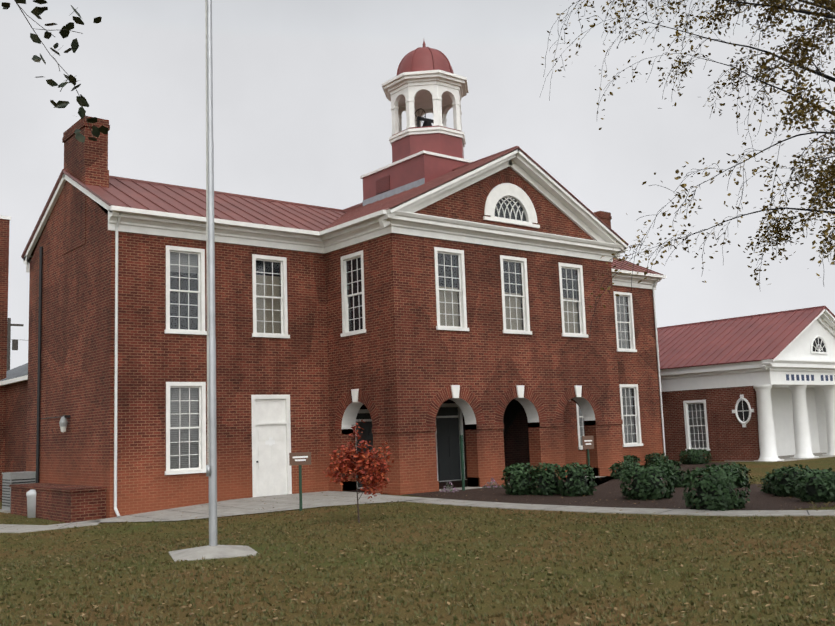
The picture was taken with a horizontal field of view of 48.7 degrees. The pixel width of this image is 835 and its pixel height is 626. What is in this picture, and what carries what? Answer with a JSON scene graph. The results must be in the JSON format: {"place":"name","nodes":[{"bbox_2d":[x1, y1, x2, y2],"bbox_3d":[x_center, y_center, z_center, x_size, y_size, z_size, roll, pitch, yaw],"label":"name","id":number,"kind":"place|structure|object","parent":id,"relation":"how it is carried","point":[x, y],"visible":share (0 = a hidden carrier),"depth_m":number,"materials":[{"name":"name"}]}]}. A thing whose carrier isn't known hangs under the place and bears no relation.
{"place":"outdoors","nodes":[
{"label":"outdoors","id":0,"kind":"place"},
{"bbox_2d":[1,0,108,142],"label":"leaves","id":1,"kind":"object","parent":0,"point":[36,11],"depth_m":9.11,"materials":[{"name":"green plant"}]},
{"bbox_2d":[205,0,216,545],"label":"flagpole","id":2,"kind":"object","parent":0,"point":[211,469],"visible":0.92,"depth_m":14.29,"materials":[{"name":"metal"}]},
{"bbox_2d":[0,457,834,625],"bbox_3d":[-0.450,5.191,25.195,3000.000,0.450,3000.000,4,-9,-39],"label":"lawn","id":3,"kind":"structure","parent":0,"point":[756,469],"depth_m":11.67,"materials":[{"name":"green plant"}]},
{"bbox_2d":[0,215,27,500],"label":"neighboring building","id":4,"kind":"structure","parent":3,"relation":"on","point":[13,412],"depth_m":32.59,"materials":[{"name":"red brick"}]},
{"bbox_2d":[7,318,23,370],"bbox_3d":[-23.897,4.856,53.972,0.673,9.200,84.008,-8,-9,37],"label":"utility pole","id":5,"kind":"object","parent":3,"relation":"on","point":[14,341],"visible":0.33,"depth_m":54.36,"materials":[{"name":"grey wood"}]},
{"bbox_2d":[0,471,35,512],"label":"ac unit","id":6,"kind":"object","parent":3,"relation":"on","point":[11,478],"visible":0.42,"depth_m":28.11,"materials":[{"name":"metal"}]},
{"bbox_2d":[26,489,35,517],"bbox_3d":[-10.640,5.297,25.720,0.480,0.760,0.480,4,-9,-39],"label":"bollard","id":7,"kind":"object","parent":3,"relation":"on","point":[31,502],"visible":0.46,"depth_m":25.52,"materials":[{"name":"plastic"}]},
{"bbox_2d":[9,483,106,522],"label":"low brick wall","id":8,"kind":"structure","parent":3,"relation":"on","point":[67,503],"depth_m":23.96,"materials":[{"name":"brick"}]},
{"bbox_2d":[169,545,256,561],"bbox_3d":[-3.059,3.571,13.834,1.216,0.170,1.216,0,-8,-19],"label":"flagpole base","id":9,"kind":"object","parent":3,"relation":"on","point":[213,552],"visible":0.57,"depth_m":13.53,"materials":[{"name":"grey concrete"}]},
{"bbox_2d":[289,452,310,510],"bbox_3d":[-2.772,3.989,21.865,0.520,1.370,0.076,0,-8,-19],"label":"sign","id":10,"kind":"object","parent":3,"relation":"on","point":[300,459],"visible":0.98,"depth_m":21.87,"materials":[{"name":"brown"}]},
{"bbox_2d":[26,167,663,517],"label":"courthouse walls","id":11,"kind":"structure","parent":3,"relation":"on","point":[402,361],"depth_m":27.08,"materials":[{"name":"red brick"}]},
{"bbox_2d":[36,247,69,482],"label":"gable fittings","id":12,"kind":"object","parent":11,"relation":"attached to","point":[63,422],"visible":0.96,"depth_m":28.55,"materials":[{"name":"black metal"}]},
{"bbox_2d":[21,146,662,274],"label":"roof","id":13,"kind":"structure","parent":11,"relation":"on","point":[142,194],"depth_m":28.75,"materials":[{"name":"red metal"}]},
{"bbox_2d":[62,116,611,254],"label":"courthouse chimneys","id":14,"kind":"object","parent":13,"relation":"on","point":[86,162],"visible":0.46,"depth_m":26.86,"materials":[{"name":"red brick"}]},
{"bbox_2d":[360,69,473,205],"bbox_3d":[0.136,-5.728,33.024,2.993,5.140,3.767,4,-9,-39],"label":"cupola","id":15,"kind":"object","parent":13,"relation":"on","point":[422,155],"visible":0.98,"depth_m":31.81,"materials":[{"name":"white paint"}]},
{"bbox_2d":[415,108,433,126],"bbox_3d":[0.343,-6.719,32.847,0.840,0.984,0.750,4,-9,-39],"label":"bell","id":16,"kind":"object","parent":15,"relation":"in","point":[427,122],"visible":0.56,"depth_m":32.67,"materials":[{"name":"black metal"}]},
{"bbox_2d":[397,41,453,74],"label":"dome","id":17,"kind":"structure","parent":15,"relation":"attached to","point":[424,58],"depth_m":32.30,"materials":[{"name":"red metal"}]},
{"bbox_2d":[23,149,665,289],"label":"cornice","id":18,"kind":"structure","parent":11,"relation":"attached to","point":[403,218],"depth_m":27.84,"materials":[{"name":"white wood"}]},
{"bbox_2d":[255,399,460,496],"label":"courthouse doors","id":19,"kind":"structure","parent":11,"relation":"in","point":[271,476],"depth_m":27.12,"materials":[{"name":"white wood"}]},
{"bbox_2d":[114,213,665,517],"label":"downspouts","id":20,"kind":"object","parent":11,"relation":"attached to","point":[116,368],"visible":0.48,"depth_m":24.33,"materials":[{"name":"grey paint"}]},
{"bbox_2d":[164,183,642,496],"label":"window frames","id":21,"kind":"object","parent":11,"relation":"attached to","point":[497,193],"visible":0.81,"depth_m":27.62,"materials":[{"name":"white wood"}]},
{"bbox_2d":[170,197,706,468],"bbox_3d":[3.090,1.488,36.650,11.644,8.500,30.097,-9,-10,44],"label":"window glass","id":22,"kind":"object","parent":11,"relation":"attached to","point":[178,418],"visible":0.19,"depth_m":27.47,"materials":[{"name":"grey glass"}]},
{"bbox_2d":[335,176,601,428],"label":"brick arches","id":23,"kind":"structure","parent":11,"relation":"attached to","point":[441,397],"depth_m":28.11,"materials":[{"name":"red brick"}]},
{"bbox_2d":[328,420,622,494],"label":"courthouse pier bands","id":24,"kind":"object","parent":11,"relation":"attached to","point":[409,488],"visible":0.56,"depth_m":27.17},
{"bbox_2d":[323,420,393,522],"bbox_3d":[-1.103,3.133,18.186,1.398,2.052,1.346,4,-9,-39],"label":"dogwood tree","id":25,"kind":"object","parent":3,"relation":"on","point":[350,466],"depth_m":18.16,"materials":[{"name":"red plant"}]},
{"bbox_2d":[0,468,834,625],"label":"fallen leaves","id":26,"kind":"object","parent":3,"relation":"on","point":[615,608],"visible":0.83,"depth_m":10.71,"materials":[{"name":"brown plant"}]},
{"bbox_2d":[402,462,834,509],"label":"mulch bed","id":27,"kind":"object","parent":3,"relation":"on","point":[602,496],"depth_m":21.53,"materials":[{"name":"brown soil"}]},
{"bbox_2d":[460,435,464,489],"bbox_3d":[1.270,4.230,26.058,0.060,1.550,0.060,4,-9,-39],"label":"green post","id":28,"kind":"object","parent":27,"relation":"on","point":[462,462],"visible":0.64,"depth_m":26.04,"materials":[{"name":"green metal"}]},
{"bbox_2d":[501,463,538,495],"bbox_3d":[2.630,4.268,23.645,0.888,0.875,0.881,4,-9,-39],"label":"shrub","id":29,"kind":"object","parent":27,"relation":"on","point":[520,482],"visible":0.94,"depth_m":23.40,"materials":[{"name":"green plant"}]},
{"bbox_2d":[530,462,565,495],"bbox_3d":[3.291,4.180,23.230,0.869,0.863,0.890,4,-9,-39],"label":"shrub","id":30,"kind":"object","parent":27,"relation":"on","point":[547,482],"visible":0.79,"depth_m":23.00,"materials":[{"name":"green plant"}]},
{"bbox_2d":[440,472,661,492],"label":"bed flowers","id":31,"kind":"object","parent":27,"relation":"on","point":[457,489],"visible":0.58,"depth_m":25.93,"materials":[{"name":"plant"}]},
{"bbox_2d":[556,462,596,496],"bbox_3d":[3.882,4.074,22.569,0.936,0.904,0.892,4,-9,-39],"label":"shrub","id":32,"kind":"object","parent":27,"relation":"on","point":[575,483],"visible":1,"depth_m":22.38,"materials":[{"name":"green plant"}]},
{"bbox_2d":[582,436,593,464],"bbox_3d":[5.424,4.582,29.283,0.420,1.370,0.075,1,-8,-24],"label":"sign","id":33,"kind":"object","parent":27,"relation":"on","point":[588,442],"visible":0.9,"depth_m":29.30,"materials":[{"name":"brown wood"}]},
{"bbox_2d":[608,461,637,478],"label":"shrub","id":34,"kind":"object","parent":27,"relation":"on","point":[618,468],"visible":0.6,"depth_m":28.63,"materials":[{"name":"green plant"}]},
{"bbox_2d":[623,455,636,465],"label":"shrub","id":35,"kind":"object","parent":27,"relation":"on","point":[629,459],"visible":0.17,"depth_m":32.42,"materials":[{"name":"green plant"}]},
{"bbox_2d":[623,455,640,462],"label":"shrub","id":36,"kind":"object","parent":27,"relation":"on","point":[637,460],"visible":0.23,"depth_m":34.76,"materials":[{"name":"green plant"}]},
{"bbox_2d":[619,463,676,499],"bbox_3d":[5.212,3.814,20.885,1.219,0.851,1.177,4,-9,-39],"label":"shrub","id":37,"kind":"object","parent":27,"relation":"on","point":[646,483],"visible":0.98,"depth_m":20.60,"materials":[{"name":"green plant"}]},
{"bbox_2d":[644,452,668,465],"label":"shrub","id":38,"kind":"object","parent":27,"relation":"on","point":[651,459],"visible":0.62,"depth_m":35.72,"materials":[{"name":"green plant"}]},
{"bbox_2d":[651,459,681,477],"bbox_3d":[7.748,4.849,28.751,0.891,0.638,0.939,4,-9,-39],"label":"shrub","id":39,"kind":"object","parent":27,"relation":"on","point":[670,464],"visible":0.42,"depth_m":28.54,"materials":[{"name":"green plant"}]},
{"bbox_2d":[665,468,688,487],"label":"shrub","id":40,"kind":"object","parent":27,"relation":"on","point":[679,476],"visible":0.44,"depth_m":24.04,"materials":[{"name":"green plant"}]},
{"bbox_2d":[679,448,711,463],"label":"shrub","id":41,"kind":"object","parent":27,"relation":"on","point":[694,456],"visible":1,"depth_m":36.59,"materials":[{"name":"green plant"}]},
{"bbox_2d":[682,464,750,510],"bbox_3d":[5.770,3.391,17.912,1.214,0.941,1.209,4,-9,-39],"label":"shrub","id":42,"kind":"object","parent":27,"relation":"on","point":[713,486],"visible":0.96,"depth_m":17.62,"materials":[{"name":"green plant"}]},
{"bbox_2d":[719,462,751,487],"bbox_3d":[7.960,4.124,23.435,0.883,0.716,0.912,4,-9,-39],"label":"shrub","id":43,"kind":"object","parent":27,"relation":"on","point":[744,468],"visible":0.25,"depth_m":23.30,"materials":[{"name":"green plant"}]},
{"bbox_2d":[760,472,781,493],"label":"shrub","id":44,"kind":"object","parent":27,"relation":"on","point":[766,489],"visible":0.4,"depth_m":21.03,"materials":[{"name":"green plant"}]},
{"bbox_2d":[768,464,817,496],"bbox_3d":[8.272,3.682,20.244,1.030,0.722,0.977,4,-9,-39],"label":"shrub","id":45,"kind":"object","parent":27,"relation":"on","point":[787,481],"visible":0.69,"depth_m":20.10,"materials":[{"name":"green plant"}]},
{"bbox_2d":[793,468,834,502],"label":"shrub","id":46,"kind":"object","parent":27,"relation":"on","point":[820,486],"visible":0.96,"depth_m":18.51,"materials":[{"name":"green plant"}]},
{"bbox_2d":[657,306,834,461],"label":"office building","id":47,"kind":"structure","parent":3,"relation":"on","point":[720,366],"depth_m":39.74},
{"bbox_2d":[737,400,748,421],"bbox_3d":[13.382,4.022,37.933,0.001,0.900,0.540,4,-9,-39],"label":"window pane","id":48,"kind":"structure","parent":47,"relation":"attached to","point":[741,410],"depth_m":37.94,"materials":[{"name":"black glass"}]},
{"bbox_2d":[683,336,828,450],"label":"window frames","id":49,"kind":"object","parent":47,"relation":"attached to","point":[688,426],"visible":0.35,"depth_m":39.61,"materials":[{"name":"white wood"}]},
{"bbox_2d":[753,385,834,461],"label":"columns","id":50,"kind":"structure","parent":47,"relation":"attached to","point":[767,442],"depth_m":38.50,"materials":[{"name":"white paint"}]},
{"bbox_2d":[786,374,834,380],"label":"sign lettering","id":51,"kind":"object","parent":47,"relation":"attached to","point":[807,377],"visible":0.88,"depth_m":38.82},
{"bbox_2d":[813,338,825,351],"bbox_3d":[17.302,1.371,39.851,1.240,0.620,0.001,4,-9,-39],"label":"window pane","id":52,"kind":"structure","parent":47,"relation":"attached to","point":[820,343],"depth_m":39.87,"materials":[{"name":"black glass"}]},
{"bbox_2d":[0,473,834,532],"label":"sidewalk","id":53,"kind":"structure","parent":0,"point":[251,505],"depth_m":22.71,"materials":[{"name":"concrete"}]},
{"bbox_2d":[0,0,834,369],"label":"sky","id":54,"kind":"structure","parent":0,"point":[302,109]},
{"bbox_2d":[540,0,834,329],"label":"tree","id":55,"kind":"object","parent":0,"point":[808,106],"depth_m":14.17,"materials":[{"name":"green plant"}]}
]}

